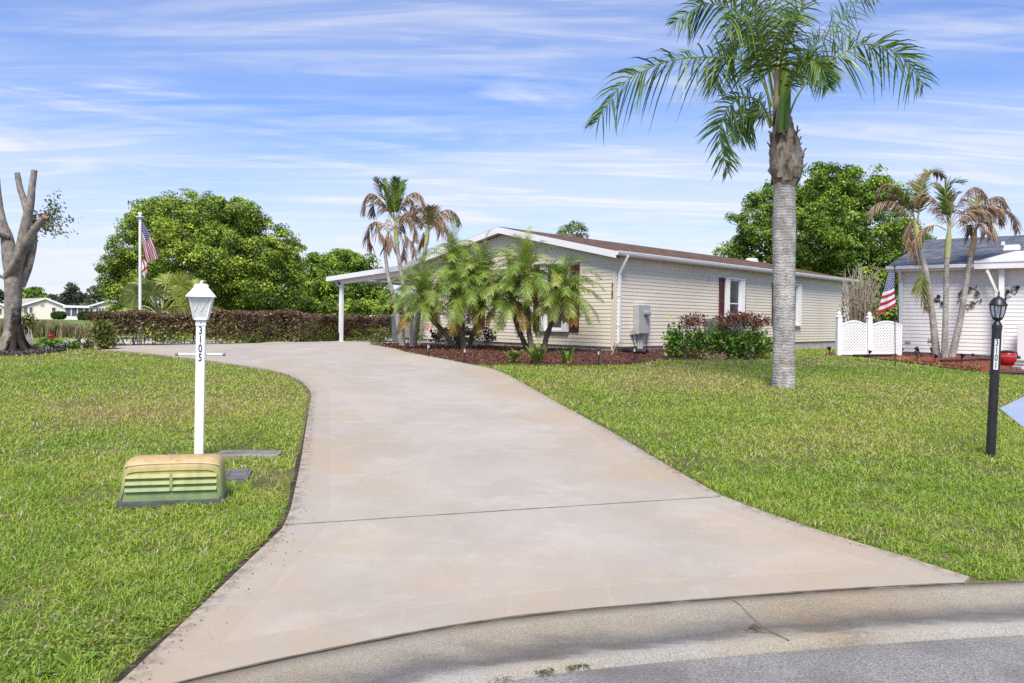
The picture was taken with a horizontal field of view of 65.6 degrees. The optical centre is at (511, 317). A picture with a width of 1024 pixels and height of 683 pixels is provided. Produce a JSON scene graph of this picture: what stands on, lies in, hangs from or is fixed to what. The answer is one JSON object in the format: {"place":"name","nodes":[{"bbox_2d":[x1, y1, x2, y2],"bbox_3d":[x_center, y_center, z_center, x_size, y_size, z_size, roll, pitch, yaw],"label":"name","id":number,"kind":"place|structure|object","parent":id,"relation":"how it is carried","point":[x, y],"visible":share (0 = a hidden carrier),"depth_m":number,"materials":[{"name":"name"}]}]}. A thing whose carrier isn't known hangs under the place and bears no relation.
{"place":"outdoors","nodes":[
{"label":"outdoors","id":0,"kind":"place"},
{"bbox_2d":[57,339,245,348],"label":"path","id":1,"kind":"structure","parent":0,"point":[128,341],"depth_m":22.44,"materials":[{"name":"concrete"}]},
{"bbox_2d":[0,318,874,338],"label":"lawn","id":2,"kind":"structure","parent":0,"point":[82,322],"depth_m":118.54,"materials":[{"name":"green plant"}]},
{"bbox_2d":[0,303,3,317],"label":"house","id":3,"kind":"structure","parent":2,"relation":"on","point":[1,310],"depth_m":158.00,"materials":[{"name":"white paint"}]},
{"bbox_2d":[0,289,3,303],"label":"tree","id":4,"kind":"object","parent":2,"relation":"on","point":[1,295],"visible":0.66,"depth_m":199.49,"materials":[{"name":"green plant"}]},
{"bbox_2d":[2,298,64,319],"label":"house","id":5,"kind":"structure","parent":2,"relation":"on","point":[41,308],"depth_m":150.00,"materials":[{"name":"yellow"}]},
{"bbox_2d":[22,286,50,298],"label":"round tree","id":6,"kind":"object","parent":2,"relation":"on","point":[32,292],"visible":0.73,"depth_m":183.84,"materials":[{"name":"green plant"}]},
{"bbox_2d":[50,311,66,319],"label":"clipped bush","id":7,"kind":"object","parent":2,"relation":"on","point":[59,315],"visible":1,"depth_m":145.10,"materials":[{"name":"green plant"}]},
{"bbox_2d":[47,294,69,304],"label":"tree","id":8,"kind":"object","parent":2,"relation":"on","point":[53,297],"visible":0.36,"depth_m":199.05,"materials":[{"name":"green plant"}]},
{"bbox_2d":[59,282,87,304],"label":"conifer tree","id":9,"kind":"object","parent":2,"relation":"on","point":[70,294],"visible":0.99,"depth_m":189.11,"materials":[{"name":"green plant"}]},
{"bbox_2d":[63,305,92,319],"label":"porch","id":10,"kind":"object","parent":2,"relation":"on","point":[71,311],"visible":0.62,"depth_m":149.00,"materials":[{"name":"white paint"}]},
{"bbox_2d":[77,310,91,319],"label":"clipped bush","id":11,"kind":"object","parent":2,"relation":"on","point":[80,315],"visible":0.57,"depth_m":144.98,"materials":[{"name":"green plant"}]},
{"bbox_2d":[85,284,113,302],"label":"tree","id":12,"kind":"object","parent":2,"relation":"on","point":[95,295],"visible":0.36,"depth_m":194.01,"materials":[{"name":"green plant"}]},
{"bbox_2d":[89,300,163,311],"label":"house","id":13,"kind":"structure","parent":2,"relation":"on","point":[99,306],"depth_m":150.00,"materials":[{"name":"white paint"}]},
{"bbox_2d":[0,318,1023,682],"bbox_3d":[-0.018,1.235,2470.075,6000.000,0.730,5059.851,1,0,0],"label":"ground","id":14,"kind":"structure","parent":0,"point":[288,474],"depth_m":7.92,"materials":[{"name":"plant"}]},
{"bbox_2d":[1,344,64,355],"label":"mulch bed","id":15,"kind":"object","parent":14,"relation":"on","point":[29,354],"visible":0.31,"depth_m":17.55,"materials":[{"name":"brown wood"}]},
{"bbox_2d":[21,311,38,345],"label":"shrub","id":16,"kind":"object","parent":15,"relation":"on","point":[29,324],"visible":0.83,"depth_m":20.11,"materials":[{"name":"green plant"}]},
{"bbox_2d":[0,341,65,355],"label":"wire edging","id":17,"kind":"object","parent":15,"relation":"on","point":[63,346],"visible":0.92,"depth_m":18.06,"materials":[{"name":"black metal"}]},
{"bbox_2d":[0,169,77,351],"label":"pruned tree","id":18,"kind":"object","parent":15,"relation":"on","point":[18,258],"visible":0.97,"depth_m":18.27,"materials":[{"name":"grey plant"}]},
{"bbox_2d":[35,333,61,348],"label":"shrub","id":19,"kind":"object","parent":15,"relation":"on","point":[48,342],"visible":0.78,"depth_m":18.94,"materials":[{"name":"green plant"}]},
{"bbox_2d":[0,319,92,337],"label":"reeds","id":20,"kind":"object","parent":14,"relation":"on","point":[60,328],"visible":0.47,"depth_m":31.01,"materials":[{"name":"green plant"}]},
{"bbox_2d":[37,664,71,678],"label":"weed","id":21,"kind":"object","parent":14,"relation":"on","point":[50,673],"visible":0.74,"depth_m":3.24,"materials":[{"name":"green plant"}]},
{"bbox_2d":[61,339,84,348],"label":"shrub","id":22,"kind":"object","parent":14,"relation":"on","point":[71,344],"visible":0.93,"depth_m":19.30,"materials":[{"name":"green plant"}]},
{"bbox_2d":[52,649,104,675],"bbox_3d":[-1.839,1.432,3.332,0.176,0.088,0.190,1,0,0],"label":"weed","id":23,"kind":"object","parent":14,"relation":"on","point":[64,658],"visible":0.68,"depth_m":3.33,"materials":[{"name":"green plant"}]},
{"bbox_2d":[78,336,95,348],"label":"shrub","id":24,"kind":"object","parent":14,"relation":"on","point":[87,343],"visible":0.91,"depth_m":19.36,"materials":[{"name":"green plant"}]},
{"bbox_2d":[0,578,208,674],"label":"ground cover","id":25,"kind":"object","parent":14,"relation":"on","point":[77,636],"visible":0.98,"depth_m":3.57,"materials":[{"name":"green plant"}]},
{"bbox_2d":[86,316,123,348],"bbox_3d":[-9.840,0.377,19.169,0.789,0.867,0.660,1,0,0],"label":"shrub","id":26,"kind":"object","parent":14,"relation":"on","point":[102,330],"visible":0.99,"depth_m":19.08,"materials":[{"name":"green plant"}]},
{"bbox_2d":[107,301,157,311],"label":"bush","id":27,"kind":"object","parent":14,"relation":"on","point":[123,301],"visible":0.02,"depth_m":45.64,"materials":[{"name":"green plant"}]},
{"bbox_2d":[136,212,143,343],"bbox_3d":[-10.145,-1.083,21.618,0.200,3.605,0.200,1,0,0],"label":"flagpole","id":28,"kind":"object","parent":14,"relation":"on","point":[140,273],"visible":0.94,"depth_m":21.59,"materials":[{"name":"white metal"}]},
{"bbox_2d":[142,260,146,278],"bbox_3d":[-9.958,-1.324,21.601,0.179,0.537,0.106,1,0,23],"label":"flag","id":29,"kind":"object","parent":28,"relation":"attached to","point":[144,267],"visible":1,"depth_m":21.59,"materials":[{"name":"fabric"}]},
{"bbox_2d":[142,221,158,262],"bbox_3d":[-9.848,-2.071,21.658,0.413,1.149,0.219,1,0,0],"label":"flag","id":30,"kind":"object","parent":28,"relation":"attached to","point":[150,251],"visible":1,"depth_m":21.60,"materials":[{"name":"fabric"}]},
{"bbox_2d":[116,454,228,509],"bbox_3d":[-2.507,1.204,5.913,0.736,0.358,0.341,1,0,-13],"label":"utility pedestal","id":31,"kind":"object","parent":14,"relation":"on","point":[155,481],"visible":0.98,"depth_m":5.78,"materials":[{"name":"plastic"}]},
{"bbox_2d":[117,270,229,340],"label":"fan palm","id":32,"kind":"object","parent":14,"relation":"on","point":[156,290],"visible":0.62,"depth_m":23.88,"materials":[{"name":"green plant"}]},
{"bbox_2d":[92,188,308,329],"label":"oak tree","id":33,"kind":"object","parent":14,"relation":"on","point":[241,274],"visible":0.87,"depth_m":42.47,"materials":[{"name":"green plant"}]},
{"bbox_2d":[175,280,225,453],"bbox_3d":[-2.886,0.530,7.357,0.440,1.756,0.250,1,0,-17],"label":"lamp post","id":34,"kind":"object","parent":14,"relation":"on","point":[201,296],"visible":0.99,"depth_m":7.31,"materials":[{"name":"plastic"}]},
{"bbox_2d":[0,294,414,320],"bbox_3d":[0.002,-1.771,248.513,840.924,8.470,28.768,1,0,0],"label":"woods","id":35,"kind":"object","parent":14,"relation":"on","point":[88,303],"depth_m":240.28,"materials":[{"name":"green plant"}]},
{"bbox_2d":[84,308,391,345],"bbox_3d":[-7.189,0.356,28.929,2.980,1.321,19.213,1,0,15],"label":"hedge","id":36,"kind":"object","parent":14,"relation":"on","point":[293,325],"visible":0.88,"depth_m":22.97,"materials":[{"name":"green plant"}]},
{"bbox_2d":[225,469,251,481],"bbox_3d":[-2.364,1.343,6.685,0.310,0.097,0.340,1,0,-13],"label":"meter box","id":37,"kind":"object","parent":14,"relation":"on","point":[235,475],"visible":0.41,"depth_m":6.61,"materials":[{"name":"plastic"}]},
{"bbox_2d":[217,450,282,458],"bbox_3d":[-2.493,1.313,7.534,0.580,0.091,0.240,1,0,-5],"label":"slab","id":38,"kind":"object","parent":14,"relation":"on","point":[226,454],"visible":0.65,"depth_m":7.44,"materials":[{"name":"concrete"}]},
{"bbox_2d":[281,248,397,315],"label":"oak tree","id":39,"kind":"object","parent":14,"relation":"on","point":[316,284],"visible":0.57,"depth_m":52.54,"materials":[{"name":"green plant"}]},
{"bbox_2d":[284,293,408,315],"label":"bush","id":40,"kind":"object","parent":14,"relation":"on","point":[364,307],"visible":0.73,"depth_m":47.48,"materials":[{"name":"green plant"}]},
{"bbox_2d":[109,391,718,682],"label":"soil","id":41,"kind":"structure","parent":14,"relation":"on","point":[128,670],"depth_m":4.56,"materials":[{"name":"brown soil"}]},
{"bbox_2d":[376,342,763,365],"bbox_3d":[2.460,0.955,22.582,13.321,0.137,11.642,1,0,0],"label":"mulch bed","id":42,"kind":"object","parent":14,"relation":"on","point":[577,361],"visible":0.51,"depth_m":19.14,"materials":[{"name":"brown wood"}]},
{"bbox_2d":[369,326,390,345],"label":"shrub","id":43,"kind":"object","parent":42,"relation":"on","point":[382,334],"visible":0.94,"depth_m":23.25,"materials":[{"name":"green plant"}]},
{"bbox_2d":[362,219,404,345],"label":"palm tree","id":44,"kind":"object","parent":42,"relation":"on","point":[387,244],"visible":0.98,"depth_m":23.08,"materials":[{"name":"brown plant"}]},
{"bbox_2d":[360,175,425,342],"bbox_3d":[-3.904,-1.907,26.358,2.321,5.703,1.130,1,0,0],"label":"palm tree","id":45,"kind":"object","parent":42,"relation":"on","point":[394,199],"visible":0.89,"depth_m":26.29,"materials":[{"name":"green plant"}]},
{"bbox_2d":[380,246,464,348],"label":"date palm","id":46,"kind":"object","parent":42,"relation":"on","point":[422,285],"visible":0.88,"depth_m":20.97,"materials":[{"name":"green plant"}]},
{"bbox_2d":[399,203,461,346],"bbox_3d":[-2.346,-1.183,22.454,1.856,4.239,1.169,1,0,0],"label":"palm tree","id":47,"kind":"object","parent":42,"relation":"on","point":[435,218],"visible":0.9,"depth_m":22.37,"materials":[{"name":"green plant"}]},
{"bbox_2d":[429,328,444,346],"bbox_3d":[-2.127,0.574,22.805,0.534,0.600,0.502,1,0,0],"label":"croton","id":48,"kind":"object","parent":42,"relation":"on","point":[433,336],"visible":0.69,"depth_m":22.77,"materials":[{"name":"grey plant"}]},
{"bbox_2d":[443,325,454,345],"bbox_3d":[-1.950,0.538,23.757,0.488,0.679,0.707,1,0,13],"label":"croton","id":49,"kind":"object","parent":42,"relation":"on","point":[446,330],"visible":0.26,"depth_m":23.70,"materials":[{"name":"grey plant"}]},
{"bbox_2d":[419,216,489,347],"bbox_3d":[-1.555,-0.945,21.837,2.125,3.667,2.129,1,0,0],"label":"date palm","id":50,"kind":"object","parent":42,"relation":"on","point":[455,251],"visible":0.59,"depth_m":21.49,"materials":[{"name":"green plant"}]},
{"bbox_2d":[424,250,499,349],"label":"date palm","id":51,"kind":"object","parent":42,"relation":"on","point":[457,316],"visible":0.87,"depth_m":20.67,"materials":[{"name":"green plant"}]},
{"bbox_2d":[465,328,482,346],"bbox_3d":[-1.196,0.562,23.204,0.721,0.652,0.611,1,0,0],"label":"croton","id":52,"kind":"object","parent":42,"relation":"on","point":[469,331],"visible":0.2,"depth_m":23.19,"materials":[{"name":"grey plant"}]},
{"bbox_2d":[465,311,489,345],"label":"ti plant","id":53,"kind":"object","parent":42,"relation":"on","point":[479,324],"visible":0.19,"depth_m":24.21,"materials":[{"name":"grey plant"}]},
{"bbox_2d":[443,229,518,348],"bbox_3d":[-0.753,-0.755,21.591,2.188,3.344,2.358,1,0,38],"label":"date palm","id":54,"kind":"object","parent":42,"relation":"on","point":[488,257],"visible":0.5,"depth_m":21.32,"materials":[{"name":"green plant"}]},
{"bbox_2d":[480,326,497,346],"bbox_3d":[-0.718,0.570,23.398,0.627,0.652,0.493,1,0,0],"label":"croton","id":55,"kind":"object","parent":42,"relation":"on","point":[488,337],"visible":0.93,"depth_m":23.35,"materials":[{"name":"green plant"}]},
{"bbox_2d":[465,244,555,350],"bbox_3d":[-0.065,-0.502,20.764,2.354,2.893,2.184,1,0,-31],"label":"date palm","id":56,"kind":"object","parent":42,"relation":"on","point":[511,305],"visible":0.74,"depth_m":20.43,"materials":[{"name":"green plant"}]},
{"bbox_2d":[502,348,527,361],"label":"fern","id":57,"kind":"object","parent":42,"relation":"on","point":[513,355],"visible":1,"depth_m":17.32,"materials":[{"name":"green plant"}]},
{"bbox_2d":[480,225,571,349],"bbox_3d":[0.356,-0.741,20.469,2.042,3.380,2.336,1,0,38],"label":"date palm","id":58,"kind":"object","parent":42,"relation":"on","point":[524,260],"visible":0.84,"depth_m":20.34,"materials":[{"name":"green plant"}]},
{"bbox_2d":[521,342,550,363],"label":"fern","id":59,"kind":"object","parent":42,"relation":"on","point":[535,355],"visible":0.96,"depth_m":17.10,"materials":[{"name":"green plant"}]},
{"bbox_2d":[522,251,604,350],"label":"date palm","id":60,"kind":"object","parent":42,"relation":"on","point":[566,305],"visible":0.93,"depth_m":20.28,"materials":[{"name":"green plant"}]},
{"bbox_2d":[556,347,574,362],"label":"fern","id":61,"kind":"object","parent":42,"relation":"on","point":[568,356],"visible":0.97,"depth_m":17.21,"materials":[{"name":"green plant"}]},
{"bbox_2d":[611,341,623,354],"bbox_3d":[2.601,0.752,19.668,0.325,0.391,0.043,1,0,0],"label":"downspout","id":62,"kind":"object","parent":42,"relation":"on","point":[615,346],"visible":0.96,"depth_m":19.66,"materials":[{"name":"beige metal"}]},
{"bbox_2d":[613,346,648,353],"bbox_3d":[3.044,0.850,20.727,0.239,0.228,1.416,1,0,-29],"label":"drain pipe","id":63,"kind":"object","parent":42,"relation":"on","point":[640,351],"visible":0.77,"depth_m":20.45,"materials":[{"name":"black plastic"}]},
{"bbox_2d":[661,311,711,357],"bbox_3d":[4.322,0.412,19.350,1.340,1.207,0.882,1,0,-15],"label":"bush","id":64,"kind":"object","parent":42,"relation":"on","point":[695,340],"visible":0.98,"depth_m":19.31,"materials":[{"name":"green plant"}]},
{"bbox_2d":[700,352,737,359],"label":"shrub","id":65,"kind":"object","parent":42,"relation":"on","point":[718,357],"visible":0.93,"depth_m":19.01,"materials":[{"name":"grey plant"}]},
{"bbox_2d":[703,317,742,347],"bbox_3d":[6.496,0.473,24.395,0.870,0.987,0.930,1,0,43],"label":"air conditioner","id":66,"kind":"object","parent":42,"relation":"on","point":[710,320],"visible":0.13,"depth_m":24.20,"materials":[{"name":"grey metal"}]},
{"bbox_2d":[700,308,748,356],"bbox_3d":[5.240,0.363,19.719,1.481,1.303,0.952,1,0,0],"label":"bush","id":67,"kind":"object","parent":42,"relation":"on","point":[718,339],"visible":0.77,"depth_m":19.58,"materials":[{"name":"green plant"}]},
{"bbox_2d":[726,311,772,358],"bbox_3d":[5.833,0.429,19.285,1.290,1.218,0.924,1,0,-12],"label":"bush","id":68,"kind":"object","parent":42,"relation":"on","point":[746,341],"visible":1,"depth_m":19.25,"materials":[{"name":"green plant"}]},
{"bbox_2d":[555,220,588,237],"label":"tree","id":69,"kind":"object","parent":14,"relation":"on","point":[570,227],"visible":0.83,"depth_m":51.78,"materials":[{"name":"green plant"}]},
{"bbox_2d":[403,227,859,350],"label":"house","id":70,"kind":"structure","parent":14,"relation":"on","point":[664,284],"depth_m":24.05,"materials":[{"name":"beige plastic"}]},
{"bbox_2d":[326,265,415,341],"bbox_3d":[-1.467,-0.338,32.860,5.075,2.957,11.225,1,0,43],"label":"carport","id":71,"kind":"object","parent":70,"relation":"attached to","point":[376,276],"visible":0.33,"depth_m":29.98,"materials":[{"name":"white metal"}]},
{"bbox_2d":[459,268,484,327],"bbox_3d":[-1.299,-0.655,25.232,1.196,1.946,0.098,1,0,43],"label":"window","id":72,"kind":"structure","parent":70,"relation":"in","point":[470,323],"depth_m":25.23,"materials":[{"name":"white glass"}]},
{"bbox_2d":[533,262,579,331],"bbox_3d":[1.239,-0.602,22.848,1.701,1.984,0.098,1,0,43],"label":"window","id":73,"kind":"structure","parent":70,"relation":"in","point":[560,327],"depth_m":22.71,"materials":[{"name":"white glass"}]},
{"bbox_2d":[630,305,650,348],"bbox_3d":[3.692,0.304,22.239,0.329,1.342,0.871,1,0,43],"label":"electric meter","id":74,"kind":"object","parent":70,"relation":"attached to","point":[641,320],"visible":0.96,"depth_m":22.15,"materials":[{"name":"grey metal"}]},
{"bbox_2d":[639,318,649,332],"bbox_3d":[3.708,0.212,22.233,0.010,0.421,0.521,1,0,43],"label":"door","id":75,"kind":"structure","parent":74,"relation":"in","point":[644,323],"depth_m":22.22,"materials":[{"name":"grey metal"}]},
{"bbox_2d":[719,277,745,316],"bbox_3d":[7.319,-0.533,26.264,0.098,1.575,1.789,1,0,43],"label":"window","id":76,"kind":"structure","parent":70,"relation":"in","point":[732,291],"depth_m":26.25,"materials":[{"name":"white metal"}]},
{"bbox_2d":[771,283,802,325],"bbox_3d":[10.150,-0.491,29.272,0.098,1.575,2.386,1,0,43],"label":"window","id":77,"kind":"structure","parent":70,"relation":"in","point":[798,287],"depth_m":29.91,"materials":[{"name":"white metal"}]},
{"bbox_2d":[582,0,939,387],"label":"palm tree","id":78,"kind":"object","parent":14,"relation":"on","point":[786,164],"visible":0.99,"depth_m":13.58,"materials":[{"name":"green plant"}]},
{"bbox_2d":[711,161,936,316],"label":"broadleaf tree","id":79,"kind":"object","parent":14,"relation":"on","point":[842,197],"visible":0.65,"depth_m":44.30,"materials":[{"name":"green plant"}]},
{"bbox_2d":[836,261,881,349],"bbox_3d":[12.097,-0.440,27.535,2.024,3.255,1.569,1,0,0],"label":"dry bush","id":80,"kind":"object","parent":14,"relation":"on","point":[859,312],"visible":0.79,"depth_m":27.33,"materials":[{"name":"beige plant"}]},
{"bbox_2d":[866,297,897,346],"bbox_3d":[17.470,0.298,37.117,2.551,2.533,1.934,1,0,0],"label":"bush","id":81,"kind":"object","parent":14,"relation":"on","point":[887,315],"visible":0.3,"depth_m":36.54,"materials":[{"name":"green plant"}]},
{"bbox_2d":[890,265,895,365],"bbox_3d":[8.563,-0.030,17.908,0.200,2.345,0.060,1,0,0],"label":"flagpole","id":82,"kind":"object","parent":14,"relation":"on","point":[894,266],"visible":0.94,"depth_m":17.90,"materials":[{"name":"black metal"}]},
{"bbox_2d":[878,272,895,313],"bbox_3d":[8.436,-0.564,17.889,0.407,0.966,0.102,1,0,7],"label":"flag","id":83,"kind":"object","parent":82,"relation":"hanging from","point":[888,300],"visible":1,"depth_m":17.89,"materials":[{"name":"fabric"}]},
{"bbox_2d":[825,351,1023,374],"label":"mulch bed","id":84,"kind":"object","parent":14,"relation":"on","point":[959,364],"visible":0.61,"depth_m":18.97,"materials":[{"name":"brown wood"}]},
{"bbox_2d":[835,311,901,355],"bbox_3d":[9.477,0.445,21.076,1.887,1.232,0.141,1,0,-8],"label":"fence","id":85,"kind":"object","parent":84,"relation":"on","point":[869,334],"visible":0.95,"depth_m":21.04,"materials":[{"name":"white plastic"}]},
{"bbox_2d":[852,354,897,356],"bbox_3d":[9.837,0.976,20.948,2.597,0.078,0.465,1,0,-39],"label":"garden edging","id":86,"kind":"object","parent":84,"relation":"on","point":[867,355],"visible":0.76,"depth_m":20.43,"materials":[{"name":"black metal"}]},
{"bbox_2d":[866,165,947,356],"bbox_3d":[10.425,-1.491,20.987,2.500,5.216,0.978,1,0,-4],"label":"palm tree","id":87,"kind":"object","parent":84,"relation":"on","point":[922,284],"visible":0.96,"depth_m":20.82,"materials":[{"name":"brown plant"}]},
{"bbox_2d":[906,175,1007,357],"bbox_3d":[11.539,-1.278,20.612,2.651,4.801,1.014,1,0,9],"label":"palm tree","id":88,"kind":"object","parent":84,"relation":"on","point":[945,204],"visible":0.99,"depth_m":20.57,"materials":[{"name":"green plant"}]},
{"bbox_2d":[940,358,989,361],"bbox_3d":[11.089,1.030,19.469,1.768,0.095,0.168,1,0,-23],"label":"garden edging","id":89,"kind":"object","parent":84,"relation":"on","point":[965,359],"visible":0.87,"depth_m":19.48,"materials":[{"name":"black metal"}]},
{"bbox_2d":[948,194,1023,356],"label":"palm tree","id":90,"kind":"object","parent":84,"relation":"on","point":[964,294],"visible":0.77,"depth_m":20.95,"materials":[{"name":"grey plant"}]},
{"bbox_2d":[1000,350,1017,365],"bbox_3d":[11.521,0.938,18.475,0.375,0.384,0.375,1,0,45],"label":"fire pot","id":91,"kind":"object","parent":84,"relation":"on","point":[1007,361],"visible":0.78,"depth_m":18.35,"materials":[{"name":"red ceramic"}]},
{"bbox_2d":[1000,370,1023,373],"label":"garden edging","id":92,"kind":"object","parent":84,"relation":"on","point":[1011,372],"visible":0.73,"depth_m":16.42,"materials":[{"name":"grey plastic"}]},
{"bbox_2d":[886,235,1023,356],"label":"house","id":93,"kind":"structure","parent":14,"relation":"on","point":[976,332],"depth_m":21.66,"materials":[{"name":"white plastic"}]},
{"bbox_2d":[933,295,942,304],"bbox_3d":[11.593,-0.590,21.874,0.596,0.512,0.058,1,0,41],"label":"wall scroll","id":94,"kind":"object","parent":93,"relation":"attached to","point":[937,297],"depth_m":21.78,"materials":[{"name":"black plastic"}]},
{"bbox_2d":[957,285,981,309],"bbox_3d":[12.259,-0.538,21.289,0.603,0.684,0.058,1,0,41],"label":"wall wreath","id":95,"kind":"object","parent":93,"relation":"attached to","point":[971,303],"depth_m":21.23,"materials":[{"name":"brown metal"}]},
{"bbox_2d":[974,251,1023,359],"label":"patio roof","id":96,"kind":"structure","parent":93,"relation":"attached to","point":[1014,259],"depth_m":20.63,"materials":[{"name":"white metal"}]},
{"bbox_2d":[1005,286,1019,299],"bbox_3d":[12.976,-0.639,20.661,0.412,0.430,0.059,1,0,41],"label":"wall scroll","id":97,"kind":"object","parent":93,"relation":"attached to","point":[1008,291],"depth_m":20.67,"materials":[{"name":"black metal"}]},
{"bbox_2d":[971,291,1020,457],"bbox_3d":[4.846,0.611,7.982,0.429,1.779,0.172,3,1,24],"label":"lamp post","id":98,"kind":"object","parent":14,"relation":"on","point":[998,304],"visible":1,"depth_m":7.95,"materials":[{"name":"black metal"}]},
{"bbox_2d":[0,0,1023,315],"label":"sky","id":99,"kind":"structure","parent":0,"point":[293,108],"materials":[{"name":"blue"}]},
{"bbox_2d":[101,340,968,682],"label":"driveway","id":100,"kind":"structure","parent":0,"point":[433,492],"depth_m":5.24,"materials":[{"name":"concrete"}]},
{"bbox_2d":[390,315,413,341],"bbox_3d":[-3.741,0.386,27.116,0.568,0.987,0.611,1,0,43],"label":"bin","id":101,"kind":"object","parent":100,"relation":"on","point":[394,336],"visible":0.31,"depth_m":27.00,"materials":[{"name":"grey plastic"}]},
{"bbox_2d":[499,635,1023,682],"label":"road","id":102,"kind":"structure","parent":0,"point":[1000,659],"depth_m":3.56,"materials":[{"name":"grey asphalt"}]},
{"bbox_2d":[173,580,1023,682],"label":"kerb","id":103,"kind":"structure","parent":102,"relation":"on","point":[514,648],"depth_m":3.79,"materials":[{"name":"concrete"}]},
{"bbox_2d":[487,663,588,682],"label":"moss","id":104,"kind":"object","parent":103,"relation":"on","point":[570,666],"visible":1,"depth_m":3.44,"materials":[{"name":"green plant"}]},
{"bbox_2d":[1000,397,1023,427],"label":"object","id":105,"kind":"structure","parent":0,"point":[1014,409],"depth_m":11.09,"materials":[{"name":"blue paint"}]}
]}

